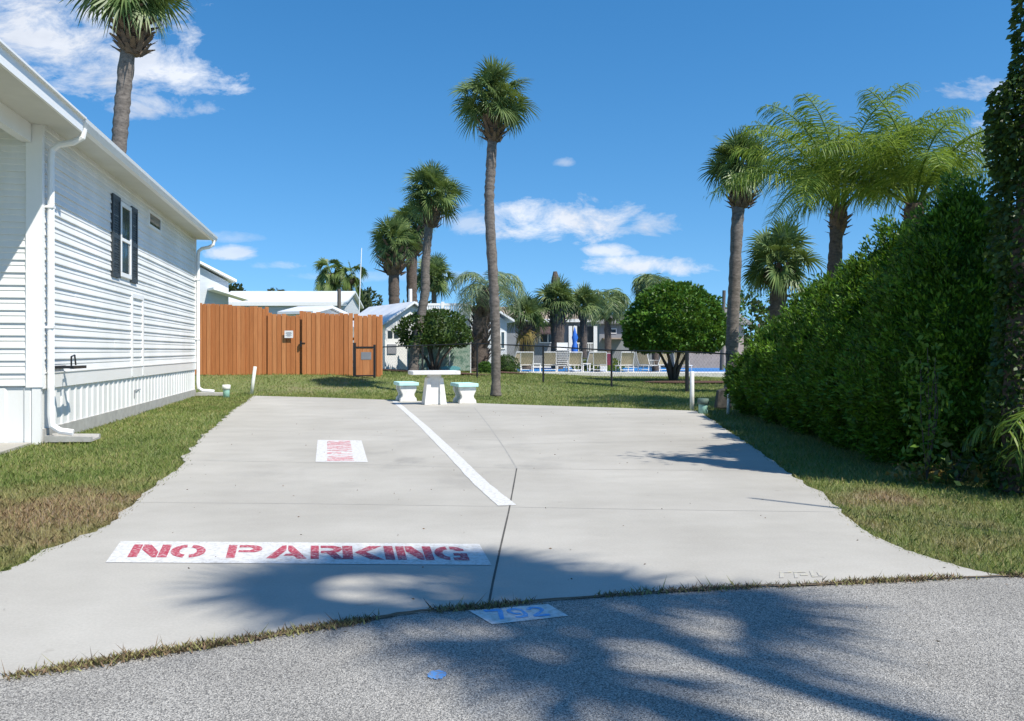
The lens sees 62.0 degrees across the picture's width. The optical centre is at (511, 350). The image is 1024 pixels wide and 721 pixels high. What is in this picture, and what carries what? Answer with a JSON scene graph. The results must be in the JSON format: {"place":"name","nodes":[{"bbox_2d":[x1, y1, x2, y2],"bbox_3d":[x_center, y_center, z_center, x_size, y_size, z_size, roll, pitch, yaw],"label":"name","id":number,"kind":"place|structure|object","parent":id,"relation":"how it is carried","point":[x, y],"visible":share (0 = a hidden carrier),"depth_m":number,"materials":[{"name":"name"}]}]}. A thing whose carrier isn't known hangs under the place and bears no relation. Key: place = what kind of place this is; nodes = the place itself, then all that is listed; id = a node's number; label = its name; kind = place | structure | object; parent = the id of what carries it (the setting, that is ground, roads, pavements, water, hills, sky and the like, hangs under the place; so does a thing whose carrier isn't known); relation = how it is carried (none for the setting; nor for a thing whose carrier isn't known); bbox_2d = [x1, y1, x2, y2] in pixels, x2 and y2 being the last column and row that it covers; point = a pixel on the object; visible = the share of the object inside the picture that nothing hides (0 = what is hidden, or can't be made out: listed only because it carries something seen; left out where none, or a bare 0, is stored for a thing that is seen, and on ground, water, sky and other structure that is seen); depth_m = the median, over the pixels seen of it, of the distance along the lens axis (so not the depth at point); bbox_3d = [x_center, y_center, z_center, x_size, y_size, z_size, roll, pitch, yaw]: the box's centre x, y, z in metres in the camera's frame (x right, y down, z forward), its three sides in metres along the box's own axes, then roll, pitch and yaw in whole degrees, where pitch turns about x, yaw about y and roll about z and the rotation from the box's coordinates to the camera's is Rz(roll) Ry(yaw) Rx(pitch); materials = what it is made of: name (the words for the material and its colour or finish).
{"place":"outdoors","nodes":[
{"label":"outdoors","id":0,"kind":"place"},
{"bbox_2d":[0,442,31,453],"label":"path","id":1,"kind":"structure","parent":0,"point":[4,447],"depth_m":10.72,"materials":[{"name":"concrete"}]},
{"bbox_2d":[200,261,248,305],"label":"neighbour house","id":2,"kind":"structure","parent":0,"point":[214,285],"depth_m":40.52,"materials":[{"name":"paint"}]},
{"bbox_2d":[453,311,514,362],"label":"grey sided house","id":3,"kind":"structure","parent":0,"point":[503,326],"depth_m":46.18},
{"bbox_2d":[500,331,504,348],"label":"window","id":4,"kind":"structure","parent":3,"relation":"in","point":[502,333],"depth_m":46.17,"materials":[{"name":"clear glass"}]},
{"bbox_2d":[0,396,1008,678],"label":"driveway","id":5,"kind":"structure","parent":0,"point":[622,500],"depth_m":5.88,"materials":[{"name":"concrete"}]},
{"bbox_2d":[106,541,490,564],"bbox_3d":[-1.289,1.196,5.051,2.368,0.002,0.534,0,0,2],"label":"parking marking","id":6,"kind":"object","parent":5,"relation":"on","point":[288,552],"visible":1,"depth_m":5.03,"materials":[{"name":"white paint"}]},
{"bbox_2d":[315,440,367,461],"bbox_3d":[-2.070,1.196,10.302,0.573,0.002,2.454,0,0,-12],"label":"parking marking","id":7,"kind":"object","parent":5,"relation":"on","point":[340,451],"visible":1,"depth_m":10.12,"materials":[{"name":"white paint"}]},
{"bbox_2d":[394,381,418,401],"bbox_3d":[-2.549,0.973,20.480,0.470,0.455,0.840,0,0,-17],"label":"concrete bench","id":8,"kind":"object","parent":5,"relation":"on","point":[406,390],"visible":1,"depth_m":20.14,"materials":[{"name":"teal paint"}]},
{"bbox_2d":[408,370,460,404],"bbox_3d":[-1.749,0.823,19.100,1.100,0.755,0.660,0,0,-15],"label":"picnic table","id":9,"kind":"object","parent":5,"relation":"on","point":[434,391],"visible":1,"depth_m":18.94,"materials":[{"name":"white concrete"}]},
{"bbox_2d":[392,401,515,505],"bbox_3d":[-1.414,1.197,13.460,0.168,0.001,13.998,0,0,-11],"label":"parking stripe","id":10,"kind":"object","parent":5,"relation":"on","point":[491,492],"visible":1,"depth_m":8.73,"materials":[{"name":"white paint"}]},
{"bbox_2d":[450,382,477,403],"bbox_3d":[-1.109,0.973,19.760,0.470,0.455,0.840,0,0,-17],"label":"concrete bench","id":11,"kind":"object","parent":5,"relation":"on","point":[464,392],"visible":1,"depth_m":19.43,"materials":[{"name":"teal paint"}]},
{"bbox_2d":[1,569,1023,680],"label":"seam weeds","id":12,"kind":"object","parent":5,"relation":"on","point":[139,654],"visible":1,"depth_m":3.68,"materials":[{"name":"plant"}]},
{"bbox_2d":[172,411,1007,665],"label":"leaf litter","id":13,"kind":"object","parent":5,"relation":"on","point":[545,507],"visible":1,"depth_m":5.83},
{"bbox_2d":[780,571,821,577],"bbox_3d":[1.541,1.198,4.565,0.256,0.001,0.143,0,0,0],"label":"faded marking","id":14,"kind":"object","parent":5,"relation":"on","point":[795,574],"visible":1,"depth_m":4.56,"materials":[{"name":"white paint"}]},
{"bbox_2d":[0,576,1023,720],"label":"road","id":15,"kind":"structure","parent":0,"point":[834,652],"depth_m":3.24,"materials":[{"name":"asphalt"}]},
{"bbox_2d":[427,670,446,679],"bbox_3d":[-0.279,1.201,3.161,0.076,0.001,0.092,0,0,26],"label":"paint splash","id":16,"kind":"object","parent":15,"relation":"on","point":[436,674],"visible":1,"depth_m":3.16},
{"bbox_2d":[14,575,1017,674],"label":"edge dirt","id":17,"kind":"structure","parent":15,"relation":"on","point":[391,614],"depth_m":4.12,"materials":[{"name":"soil"}]},
{"bbox_2d":[469,604,567,623],"bbox_3d":[0.027,1.200,3.900,0.405,0.002,0.227,0,0,-19],"label":"lot number marking","id":18,"kind":"object","parent":15,"relation":"on","point":[510,614],"visible":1,"depth_m":3.89,"materials":[{"name":"white paint"}]},
{"bbox_2d":[0,367,1023,576],"bbox_3d":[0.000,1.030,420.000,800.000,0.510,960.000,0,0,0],"label":"ground","id":19,"kind":"structure","parent":0,"point":[344,381],"depth_m":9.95,"materials":[{"name":"plant"}]},
{"bbox_2d":[45,433,100,441],"bbox_3d":[-5.882,1.157,11.396,0.580,0.085,0.459,0,0,-11],"label":"splash block","id":20,"kind":"object","parent":19,"relation":"on","point":[57,437],"depth_m":11.21,"materials":[{"name":"concrete"}]},
{"bbox_2d":[0,39,217,444],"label":"mobile home","id":21,"kind":"object","parent":19,"relation":"on","point":[101,233],"visible":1,"depth_m":12.77,"materials":[{"name":"white plastic"}]},
{"bbox_2d":[121,201,131,279],"bbox_3d":[-7.022,-1.990,15.457,0.050,1.340,0.770,0,0,-11],"label":"window","id":22,"kind":"structure","parent":21,"relation":"in","point":[126,211],"depth_m":15.51,"materials":[{"name":"clear glass"}]},
{"bbox_2d":[147,209,161,233],"bbox_3d":[-7.504,-2.705,17.874,0.045,0.330,1.200,0,0,-11],"label":"transom window","id":23,"kind":"structure","parent":21,"relation":"in","point":[154,221],"depth_m":17.84,"materials":[{"name":"clear glass"}]},
{"bbox_2d":[59,0,197,152],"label":"cabbage palm","id":24,"kind":"object","parent":19,"relation":"on","point":[132,21],"visible":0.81,"depth_m":24.80,"materials":[{"name":"green plant"}]},
{"bbox_2d":[196,392,222,395],"bbox_3d":[-8.117,1.157,22.952,0.700,0.085,0.459,0,0,-11],"label":"splash block","id":25,"kind":"object","parent":19,"relation":"on","point":[207,394],"depth_m":22.77,"materials":[{"name":"concrete"}]},
{"bbox_2d":[222,385,230,397],"bbox_3d":[-7.454,1.067,22.220,0.207,0.366,0.202,0,0,0],"label":"cleanout pipe","id":26,"kind":"object","parent":19,"relation":"on","point":[226,390],"visible":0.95,"depth_m":22.16,"materials":[{"name":"plastic"}]},
{"bbox_2d":[229,282,245,291],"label":"tree","id":27,"kind":"object","parent":19,"relation":"on","point":[234,288],"visible":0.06,"depth_m":94.64,"materials":[{"name":"green plant"}]},
{"bbox_2d":[250,366,256,393],"bbox_3d":[-7.188,0.832,23.660,0.194,0.801,0.096,0,0,0],"label":"marker post","id":28,"kind":"object","parent":19,"relation":"on","point":[253,380],"visible":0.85,"depth_m":23.62,"materials":[{"name":"plastic"}]},
{"bbox_2d":[195,303,382,376],"bbox_3d":[-7.368,-0.329,27.999,6.169,2.481,0.457,0,0,-1],"label":"wooden fence","id":29,"kind":"object","parent":19,"relation":"on","point":[239,340],"visible":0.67,"depth_m":27.99,"materials":[{"name":"brown wood"}]},
{"bbox_2d":[285,331,292,337],"bbox_3d":[-7.332,-0.543,27.973,0.280,0.240,0.015,0,0,0],"label":"notice sign","id":30,"kind":"object","parent":29,"relation":"attached to","point":[288,334],"visible":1,"depth_m":27.97,"materials":[{"name":"white plastic"}]},
{"bbox_2d":[229,291,363,316],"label":"long mobile home","id":31,"kind":"object","parent":19,"relation":"on","point":[275,302],"visible":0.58,"depth_m":56.76,"materials":[{"name":"metal"}]},
{"bbox_2d":[277,306,348,316],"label":"garden shed","id":32,"kind":"structure","parent":19,"relation":"on","point":[294,311],"depth_m":38.63,"materials":[{"name":"white plastic"}]},
{"bbox_2d":[312,257,342,290],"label":"fan palm","id":33,"kind":"object","parent":19,"relation":"on","point":[326,274],"visible":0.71,"depth_m":65.57,"materials":[{"name":"green plant"}]},
{"bbox_2d":[337,289,340,308],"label":"timber pole","id":34,"kind":"object","parent":19,"relation":"on","point":[339,298],"visible":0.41,"depth_m":47.92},
{"bbox_2d":[332,260,368,301],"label":"fan palm","id":35,"kind":"object","parent":19,"relation":"on","point":[350,282],"visible":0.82,"depth_m":65.81,"materials":[{"name":"green plant"}]},
{"bbox_2d":[359,248,361,312],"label":"antenna mast","id":36,"kind":"object","parent":19,"relation":"on","point":[360,281],"visible":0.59,"depth_m":47.98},
{"bbox_2d":[353,343,375,377],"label":"gate","id":37,"kind":"structure","parent":19,"relation":"on","point":[367,360],"depth_m":27.39,"materials":[{"name":"wood"}]},
{"bbox_2d":[360,287,382,312],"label":"tree","id":38,"kind":"object","parent":19,"relation":"on","point":[367,302],"visible":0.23,"depth_m":99.54,"materials":[{"name":"green plant"}]},
{"bbox_2d":[353,301,417,369],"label":"pool shed","id":39,"kind":"structure","parent":19,"relation":"on","point":[392,314],"depth_m":36.08,"materials":[{"name":"white plastic"}]},
{"bbox_2d":[368,212,422,303],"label":"cabbage palm","id":40,"kind":"object","parent":19,"relation":"on","point":[390,251],"visible":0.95,"depth_m":51.67,"materials":[{"name":"green plant"}]},
{"bbox_2d":[408,289,411,301],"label":"white post","id":41,"kind":"object","parent":19,"relation":"on","point":[409,295],"visible":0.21,"depth_m":44.92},
{"bbox_2d":[386,193,434,301],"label":"cabbage palm","id":42,"kind":"object","parent":19,"relation":"on","point":[411,269],"visible":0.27,"depth_m":53.19,"materials":[{"name":"green plant"}]},
{"bbox_2d":[391,307,472,369],"bbox_3d":[-3.166,-0.403,34.391,3.340,2.684,2.954,0,0,0],"label":"round bush tree","id":43,"kind":"object","parent":19,"relation":"on","point":[439,326],"visible":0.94,"depth_m":33.61,"materials":[{"name":"green plant"}]},
{"bbox_2d":[398,158,470,371],"bbox_3d":[-3.227,-3.387,33.602,2.734,8.499,2.814,0,0,-44],"label":"cabbage palm","id":44,"kind":"object","parent":19,"relation":"on","point":[433,206],"visible":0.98,"depth_m":33.43,"materials":[{"name":"green plant"}]},
{"bbox_2d":[383,369,490,374],"bbox_3d":[-3.249,0.843,34.476,4.834,0.242,2.394,0,0,0],"label":"mulch bed","id":45,"kind":"object","parent":19,"relation":"on","point":[406,370],"visible":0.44,"depth_m":34.09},
{"bbox_2d":[417,252,457,311],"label":"cabbage palm","id":46,"kind":"object","parent":19,"relation":"on","point":[439,280],"visible":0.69,"depth_m":65.77,"materials":[{"name":"green plant"}]},
{"bbox_2d":[407,344,470,372],"bbox_3d":[-3.058,0.224,35.719,2.687,1.411,0.062,0,0,0],"label":"painted screen","id":47,"kind":"object","parent":19,"relation":"on","point":[452,359],"visible":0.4,"depth_m":35.70,"materials":[{"name":"teal paint"}]},
{"bbox_2d":[427,302,472,333],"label":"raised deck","id":48,"kind":"structure","parent":19,"relation":"on","point":[441,305],"depth_m":40.97,"materials":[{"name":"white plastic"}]},
{"bbox_2d":[475,361,490,372],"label":"shrub","id":49,"kind":"object","parent":19,"relation":"on","point":[483,366],"visible":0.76,"depth_m":38.35,"materials":[{"name":"green plant"}]},
{"bbox_2d":[447,270,528,369],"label":"pindo palm","id":50,"kind":"object","parent":19,"relation":"on","point":[480,325],"visible":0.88,"depth_m":40.14,"materials":[{"name":"plant"}]},
{"bbox_2d":[447,55,542,395],"bbox_3d":[-0.477,-3.363,22.611,2.478,9.126,2.407,0,0,-31],"label":"cabbage palm","id":51,"kind":"object","parent":19,"relation":"on","point":[496,110],"visible":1,"depth_m":22.46,"materials":[{"name":"green plant"}]},
{"bbox_2d":[500,354,520,371],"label":"shrub","id":52,"kind":"object","parent":19,"relation":"on","point":[506,364],"visible":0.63,"depth_m":41.43,"materials":[{"name":"green plant"}]},
{"bbox_2d":[506,292,551,368],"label":"cabbage palm","id":53,"kind":"object","parent":19,"relation":"on","point":[528,331],"visible":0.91,"depth_m":49.61,"materials":[{"name":"green plant"}]},
{"bbox_2d":[499,307,596,365],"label":"porch house","id":54,"kind":"structure","parent":19,"relation":"on","point":[545,340],"depth_m":62.00,"materials":[{"name":"painted siding"},{"name":"grey shingle"},{"name":"glass"}]},
{"bbox_2d":[540,334,550,342],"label":"window","id":55,"kind":"structure","parent":54,"relation":"in","point":[547,338],"depth_m":61.99,"materials":[{"name":"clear glass"}]},
{"bbox_2d":[551,271,558,367],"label":"dead palm","id":56,"kind":"object","parent":19,"relation":"on","point":[555,273],"visible":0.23,"depth_m":53.84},
{"bbox_2d":[532,274,583,368],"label":"cabbage palm","id":57,"kind":"object","parent":19,"relation":"on","point":[559,291],"visible":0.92,"depth_m":50.13,"materials":[{"name":"green plant"}]},
{"bbox_2d":[383,343,740,392],"bbox_3d":[2.036,0.514,28.516,13.124,1.622,3.421,0,0,21],"label":"chain link fence","id":58,"kind":"object","parent":19,"relation":"on","point":[686,366],"visible":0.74,"depth_m":29.11,"materials":[{"name":"black metal"}]},
{"bbox_2d":[566,280,606,362],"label":"cabbage palm","id":59,"kind":"object","parent":19,"relation":"on","point":[590,299],"visible":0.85,"depth_m":50.79,"materials":[{"name":"green plant"}]},
{"bbox_2d":[587,288,631,352],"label":"queen palm","id":60,"kind":"object","parent":19,"relation":"on","point":[615,304],"visible":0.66,"depth_m":57.31,"materials":[{"name":"plant"}]},
{"bbox_2d":[402,282,818,352],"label":"tree line","id":61,"kind":"object","parent":19,"relation":"on","point":[755,309],"visible":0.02,"depth_m":123.71,"materials":[{"name":"green plant"}]},
{"bbox_2d":[630,273,671,370],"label":"queen palm","id":62,"kind":"object","parent":19,"relation":"on","point":[643,283],"visible":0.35,"depth_m":45.66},
{"bbox_2d":[616,279,726,380],"bbox_3d":[6.830,-0.878,36.192,4.889,4.359,4.378,0,0,0],"label":"clipped tree","id":63,"kind":"object","parent":19,"relation":"on","point":[667,315],"visible":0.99,"depth_m":34.90,"materials":[{"name":"green plant"}]},
{"bbox_2d":[643,381,723,382],"bbox_3d":[7.874,1.200,33.669,5.318,0.040,2.152,0,0,0],"label":"mulch bed","id":64,"kind":"object","parent":19,"relation":"on","point":[689,381],"visible":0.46,"depth_m":33.22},
{"bbox_2d":[690,371,693,410],"bbox_3d":[3.670,0.835,17.360,0.090,0.830,0.090,0,0,0],"label":"marker post","id":65,"kind":"object","parent":19,"relation":"on","point":[691,390],"visible":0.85,"depth_m":17.32,"materials":[{"name":"plastic"}]},
{"bbox_2d":[697,398,708,414],"bbox_3d":[3.672,1.082,16.360,0.220,0.336,0.214,0,0,0],"label":"utility pedestal","id":66,"kind":"object","parent":19,"relation":"on","point":[702,403],"visible":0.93,"depth_m":16.28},
{"bbox_2d":[659,309,751,367],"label":"tan house","id":67,"kind":"structure","parent":19,"relation":"on","point":[695,361],"depth_m":54.00,"materials":[{"name":"grey"}]},
{"bbox_2d":[720,290,725,369],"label":"dark pole","id":68,"kind":"object","parent":19,"relation":"on","point":[722,350],"visible":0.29,"depth_m":47.91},
{"bbox_2d":[714,387,731,408],"bbox_3d":[4.463,0.997,18.020,0.333,0.446,0.237,0,0,0],"label":"boundary stone","id":69,"kind":"object","parent":19,"relation":"on","point":[720,401],"visible":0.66,"depth_m":17.91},
{"bbox_2d":[726,394,729,413],"bbox_3d":[4.204,1.035,16.540,0.080,0.432,0.060,0,0,0],"label":"marker stake","id":70,"kind":"object","parent":19,"relation":"on","point":[728,405],"visible":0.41,"depth_m":16.52,"materials":[{"name":"plastic"}]},
{"bbox_2d":[697,124,777,387],"bbox_3d":[7.212,-2.967,26.988,2.669,8.423,2.563,0,0,0],"label":"cabbage palm","id":71,"kind":"object","parent":19,"relation":"on","point":[720,168],"visible":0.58,"depth_m":26.82,"materials":[{"name":"green plant"}]},
{"bbox_2d":[724,282,769,344],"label":"leafy tree","id":72,"kind":"object","parent":19,"relation":"on","point":[745,315],"visible":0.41,"depth_m":29.97,"materials":[{"name":"green plant"}]},
{"bbox_2d":[722,315,781,416],"bbox_3d":[5.222,0.245,16.229,2.407,2.106,2.788,0,0,0],"label":"arborvitae shrub","id":73,"kind":"object","parent":19,"relation":"on","point":[736,395],"visible":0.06,"depth_m":16.22,"materials":[{"name":"green plant"}]},
{"bbox_2d":[739,279,823,425],"bbox_3d":[5.098,0.035,14.407,2.492,2.547,3.156,0,0,0],"label":"arborvitae shrub","id":74,"kind":"object","parent":19,"relation":"on","point":[770,338],"visible":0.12,"depth_m":14.28,"materials":[{"name":"green plant"}]},
{"bbox_2d":[740,215,826,320],"bbox_3d":[7.877,-1.377,25.064,2.521,5.187,2.487,0,0,0],"label":"cabbage palm","id":75,"kind":"object","parent":19,"relation":"on","point":[777,278],"visible":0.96,"depth_m":24.75,"materials":[{"name":"green plant"}]},
{"bbox_2d":[757,259,862,436],"bbox_3d":[4.965,-0.055,12.590,2.576,2.712,3.091,0,0,0],"label":"arborvitae shrub","id":76,"kind":"object","parent":19,"relation":"on","point":[788,361],"visible":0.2,"depth_m":12.39,"materials":[{"name":"green plant"}]},
{"bbox_2d":[703,81,977,277],"bbox_3d":[6.979,-2.147,18.332,5.498,6.694,5.647,0,0,28],"label":"queen palm","id":77,"kind":"object","parent":19,"relation":"on","point":[800,187],"visible":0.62,"depth_m":17.91,"materials":[{"name":"green plant"}]},
{"bbox_2d":[783,213,917,451],"bbox_3d":[4.972,-0.232,10.815,2.639,3.020,3.116,0,0,0],"label":"arborvitae shrub","id":78,"kind":"object","parent":19,"relation":"on","point":[829,342],"visible":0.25,"depth_m":10.69,"materials":[{"name":"green plant"}]},
{"bbox_2d":[779,86,1014,235],"bbox_3d":[7.951,-1.928,16.896,5.012,6.256,5.010,0,0,0],"label":"queen palm","id":79,"kind":"object","parent":19,"relation":"on","point":[919,172],"visible":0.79,"depth_m":16.57,"materials":[{"name":"green plant"}]},
{"bbox_2d":[817,167,1014,473],"bbox_3d":[4.776,-0.367,9.219,2.682,3.269,2.930,0,0,0],"label":"arborvitae shrub","id":80,"kind":"object","parent":19,"relation":"on","point":[941,260],"visible":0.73,"depth_m":8.69,"materials":[{"name":"green plant"}]},
{"bbox_2d":[883,303,969,482],"bbox_3d":[3.900,0.392,7.919,0.787,1.673,0.644,0,0,0],"label":"young vine","id":81,"kind":"object","parent":19,"relation":"on","point":[928,424],"visible":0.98,"depth_m":7.92,"materials":[{"name":"green plant"}]},
{"bbox_2d":[877,458,989,484],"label":"dry leaves","id":82,"kind":"object","parent":19,"relation":"on","point":[935,470],"visible":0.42,"depth_m":7.93,"materials":[{"name":"plant"}]},
{"bbox_2d":[927,426,989,485],"bbox_3d":[3.960,0.976,7.588,0.487,0.599,0.449,0,0,0],"label":"leafy plant","id":83,"kind":"object","parent":19,"relation":"on","point":[960,468],"visible":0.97,"depth_m":7.56,"materials":[{"name":"green plant"}]},
{"bbox_2d":[970,366,1001,488],"bbox_3d":[4.252,0.614,7.520,0.419,1.249,0.372,0,0,-27],"label":"leafy plant","id":84,"kind":"object","parent":19,"relation":"on","point":[987,436],"visible":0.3,"depth_m":7.54,"materials":[{"name":"green plant"}]},
{"bbox_2d":[960,407,1023,476],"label":"palm seedling","id":85,"kind":"object","parent":19,"relation":"on","point":[1000,433],"visible":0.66,"depth_m":7.01,"materials":[{"name":"plant"}]},
{"bbox_2d":[977,0,1023,497],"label":"vine covered palm","id":86,"kind":"object","parent":19,"relation":"on","point":[1008,364],"visible":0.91,"depth_m":7.25,"materials":[{"name":"green plant"}]},
{"bbox_2d":[0,0,1023,340],"label":"sky","id":87,"kind":"structure","parent":0,"point":[285,128],"materials":[{"name":"blue"}]},
{"bbox_2d":[517,368,724,371],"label":"pool water","id":88,"kind":"structure","parent":0,"point":[693,369],"depth_m":46.90,"materials":[{"name":"blue liquid"}]},
{"bbox_2d":[521,366,724,376],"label":"pool deck","id":89,"kind":"structure","parent":0,"point":[640,374],"depth_m":42.74,"materials":[{"name":"concrete"}]},
{"bbox_2d":[514,352,521,370],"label":"sun lounger","id":90,"kind":"object","parent":89,"relation":"on","point":[517,354],"visible":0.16,"depth_m":45.31,"materials":[{"name":"fabric"}]},
{"bbox_2d":[519,352,533,371],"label":"sun lounger","id":91,"kind":"object","parent":89,"relation":"on","point":[527,356],"visible":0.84,"depth_m":44.04,"materials":[{"name":"fabric"}]},
{"bbox_2d":[544,352,555,369],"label":"sun lounger","id":92,"kind":"object","parent":89,"relation":"on","point":[549,355],"visible":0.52,"depth_m":44.23,"materials":[{"name":"fabric"}]},
{"bbox_2d":[556,343,568,371],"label":"chair stack","id":93,"kind":"object","parent":89,"relation":"on","point":[561,357],"visible":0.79,"depth_m":44.81,"materials":[{"name":"white plastic"}]},
{"bbox_2d":[565,352,582,371],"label":"sun lounger","id":94,"kind":"object","parent":89,"relation":"on","point":[574,357],"visible":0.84,"depth_m":43.65,"materials":[{"name":"fabric"}]},
{"bbox_2d":[569,325,579,370],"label":"folded parasol","id":95,"kind":"object","parent":89,"relation":"on","point":[574,338],"visible":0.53,"depth_m":45.49,"materials":[{"name":"blue fabric"}]},
{"bbox_2d":[582,363,590,371],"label":"side table","id":96,"kind":"object","parent":89,"relation":"on","point":[583,366],"visible":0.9,"depth_m":44.40,"materials":[{"name":"white plastic"}]},
{"bbox_2d":[582,352,597,370],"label":"sun lounger","id":97,"kind":"object","parent":89,"relation":"on","point":[590,354],"visible":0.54,"depth_m":45.40,"materials":[{"name":"fabric"}]},
{"bbox_2d":[571,357,627,370],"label":"row of lounge chairs","id":98,"kind":"object","parent":89,"relation":"on","point":[608,366],"visible":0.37,"depth_m":45.75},
{"bbox_2d":[593,352,606,371],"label":"sun lounger","id":99,"kind":"object","parent":89,"relation":"on","point":[599,355],"visible":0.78,"depth_m":43.44,"materials":[{"name":"fabric"}]},
{"bbox_2d":[607,353,610,364],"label":"beach towel","id":100,"kind":"object","parent":89,"relation":"on","point":[608,358],"visible":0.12,"depth_m":44.16,"materials":[{"name":"pink fabric"}]},
{"bbox_2d":[614,352,634,371],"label":"sun lounger","id":101,"kind":"object","parent":89,"relation":"on","point":[624,357],"visible":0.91,"depth_m":43.27,"materials":[{"name":"fabric"}]},
{"bbox_2d":[636,352,660,371],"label":"sun lounger","id":102,"kind":"object","parent":89,"relation":"on","point":[641,361],"visible":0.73,"depth_m":44.52,"materials":[{"name":"fabric"}]},
{"bbox_2d":[639,354,667,371],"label":"sun lounger","id":103,"kind":"object","parent":89,"relation":"on","point":[666,360],"visible":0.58,"depth_m":44.09,"materials":[{"name":"white plastic"}]},
{"bbox_2d":[673,352,692,370],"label":"sun lounger","id":104,"kind":"object","parent":89,"relation":"on","point":[675,356],"visible":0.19,"depth_m":43.89,"materials":[{"name":"fabric"}]},
{"bbox_2d":[595,318,651,365],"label":"dark grey house","id":105,"kind":"structure","parent":0,"point":[617,343],"depth_m":70.00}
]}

